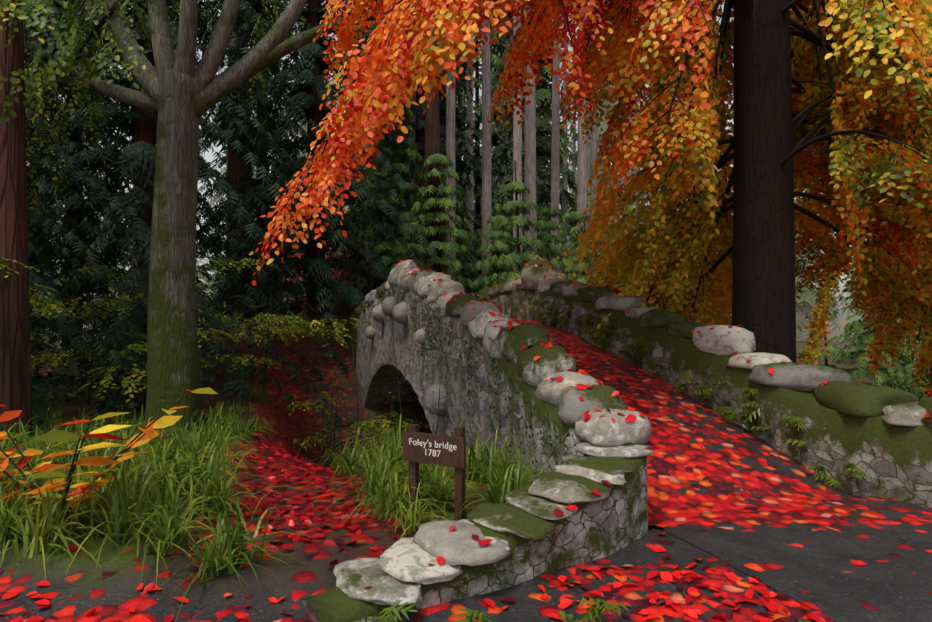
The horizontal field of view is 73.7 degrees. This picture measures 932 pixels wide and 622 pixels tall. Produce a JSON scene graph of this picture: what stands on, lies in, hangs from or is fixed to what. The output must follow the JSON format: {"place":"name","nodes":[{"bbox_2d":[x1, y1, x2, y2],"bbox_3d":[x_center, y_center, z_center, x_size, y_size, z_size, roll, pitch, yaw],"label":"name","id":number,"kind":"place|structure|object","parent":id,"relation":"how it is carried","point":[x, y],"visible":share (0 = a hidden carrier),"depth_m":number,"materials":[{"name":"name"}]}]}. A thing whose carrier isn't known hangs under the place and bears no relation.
{"place":"outdoors","nodes":[
{"label":"outdoors","id":0,"kind":"place"},
{"bbox_2d":[0,301,931,621],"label":"ground","id":1,"kind":"structure","parent":0,"point":[84,585],"depth_m":3.70,"materials":[{"name":"red plant"}]},
{"bbox_2d":[0,387,217,515],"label":"chestnut sapling","id":2,"kind":"object","parent":1,"relation":"on","point":[45,470],"depth_m":4.15,"materials":[{"name":"plant"}]},
{"bbox_2d":[98,290,306,332],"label":"fence rails","id":3,"kind":"object","parent":1,"relation":"on","point":[262,306],"visible":0.02,"depth_m":21.09,"materials":[{"name":"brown wood"}]},
{"bbox_2d":[0,0,461,467],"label":"tree","id":4,"kind":"object","parent":1,"relation":"on","point":[181,95],"depth_m":8.30,"materials":[{"name":"green plant"}]},
{"bbox_2d":[30,315,445,466],"bbox_3d":[-6.589,1.216,8.635,12.958,3.060,7.759,0,0,37],"label":"holly shrub","id":5,"kind":"object","parent":1,"relation":"on","point":[83,394],"depth_m":10.34,"materials":[{"name":"green plant"}]},
{"bbox_2d":[0,369,553,620],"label":"grass clumps","id":6,"kind":"object","parent":1,"relation":"on","point":[110,510],"visible":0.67,"depth_m":4.60,"materials":[{"name":"green plant"}]},
{"bbox_2d":[264,237,385,314],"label":"leaves","id":7,"kind":"object","parent":1,"relation":"on","point":[335,275],"visible":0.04,"depth_m":22.59,"materials":[{"name":"plant"}]},
{"bbox_2d":[0,0,670,446],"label":"tree trunks","id":8,"kind":"object","parent":1,"relation":"on","point":[14,346],"visible":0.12,"depth_m":7.51,"materials":[{"name":"brown plant"}]},
{"bbox_2d":[402,424,465,520],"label":"sign board posts","id":9,"kind":"object","parent":1,"relation":"on","point":[414,455],"visible":0.76,"depth_m":4.42,"materials":[{"name":"brown wood"}]},
{"bbox_2d":[409,438,456,456],"bbox_3d":[-0.240,0.981,4.441,0.391,0.114,0.007,0,0,28],"label":"sign lettering","id":10,"kind":"object","parent":9,"relation":"attached to","point":[431,445],"visible":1,"depth_m":4.43},
{"bbox_2d":[0,0,929,432],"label":"evergreen trees","id":11,"kind":"object","parent":1,"relation":"on","point":[118,238],"visible":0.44,"depth_m":18.79,"materials":[{"name":"green plant"}]},
{"bbox_2d":[0,258,931,621],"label":"fallen leaves","id":12,"kind":"object","parent":1,"relation":"on","point":[696,596],"visible":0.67,"depth_m":3.87,"materials":[{"name":"red plant"}]},
{"bbox_2d":[302,287,647,621],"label":"bridge wall","id":13,"kind":"structure","parent":1,"relation":"on","point":[615,520],"depth_m":5.35,"materials":[{"name":"grey stone"}]},
{"bbox_2d":[365,364,418,406],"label":"bridge arch soffit","id":14,"kind":"structure","parent":13,"relation":"attached to","point":[382,384],"depth_m":14.84,"materials":[{"name":"black stone"}]},
{"bbox_2d":[365,296,447,415],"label":"protruding stones","id":15,"kind":"object","parent":13,"relation":"attached to","point":[398,312],"visible":0.77,"depth_m":10.45,"materials":[{"name":"grey stone"}]},
{"bbox_2d":[333,259,931,604],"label":"capstones","id":16,"kind":"object","parent":13,"relation":"on","point":[402,569],"visible":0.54,"depth_m":5.00,"materials":[{"name":"grey stone"}]},
{"bbox_2d":[380,290,576,476],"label":"ivy leaves","id":17,"kind":"object","parent":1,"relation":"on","point":[492,390],"visible":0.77,"depth_m":7.19,"materials":[{"name":"green plant"}]},
{"bbox_2d":[29,0,929,394],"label":"tree trunks","id":18,"kind":"object","parent":1,"relation":"on","point":[145,132],"visible":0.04,"depth_m":19.38,"materials":[{"name":"brown plant"}]},
{"bbox_2d":[382,0,705,293],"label":"tree trunks","id":19,"kind":"object","parent":1,"relation":"on","point":[530,153],"visible":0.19,"depth_m":25.76,"materials":[{"name":"grey wood"}]},
{"bbox_2d":[474,4,589,84],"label":"forest pine crowns","id":20,"kind":"object","parent":19,"relation":"attached to","point":[506,42],"depth_m":47.19,"materials":[{"name":"green plant"}]},
{"bbox_2d":[249,0,931,401],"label":"beech tree","id":21,"kind":"object","parent":1,"relation":"on","point":[857,174],"depth_m":7.86,"materials":[{"name":"orange plant"}]},
{"bbox_2d":[367,295,865,621],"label":"ferns","id":22,"kind":"object","parent":1,"relation":"on","point":[598,608],"visible":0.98,"depth_m":6.31,"materials":[{"name":"green plant"}]},
{"bbox_2d":[27,0,909,320],"label":"sky","id":23,"kind":"structure","parent":0,"point":[208,156],"materials":[{"name":"white"}]},
{"bbox_2d":[483,288,931,507],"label":"bridge wall","id":24,"kind":"structure","parent":0,"point":[894,462],"depth_m":6.06,"materials":[{"name":"grey stone"}]},
{"bbox_2d":[511,318,931,621],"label":"path","id":25,"kind":"structure","parent":0,"point":[733,494],"depth_m":4.66,"materials":[{"name":"red plant"}]}
]}

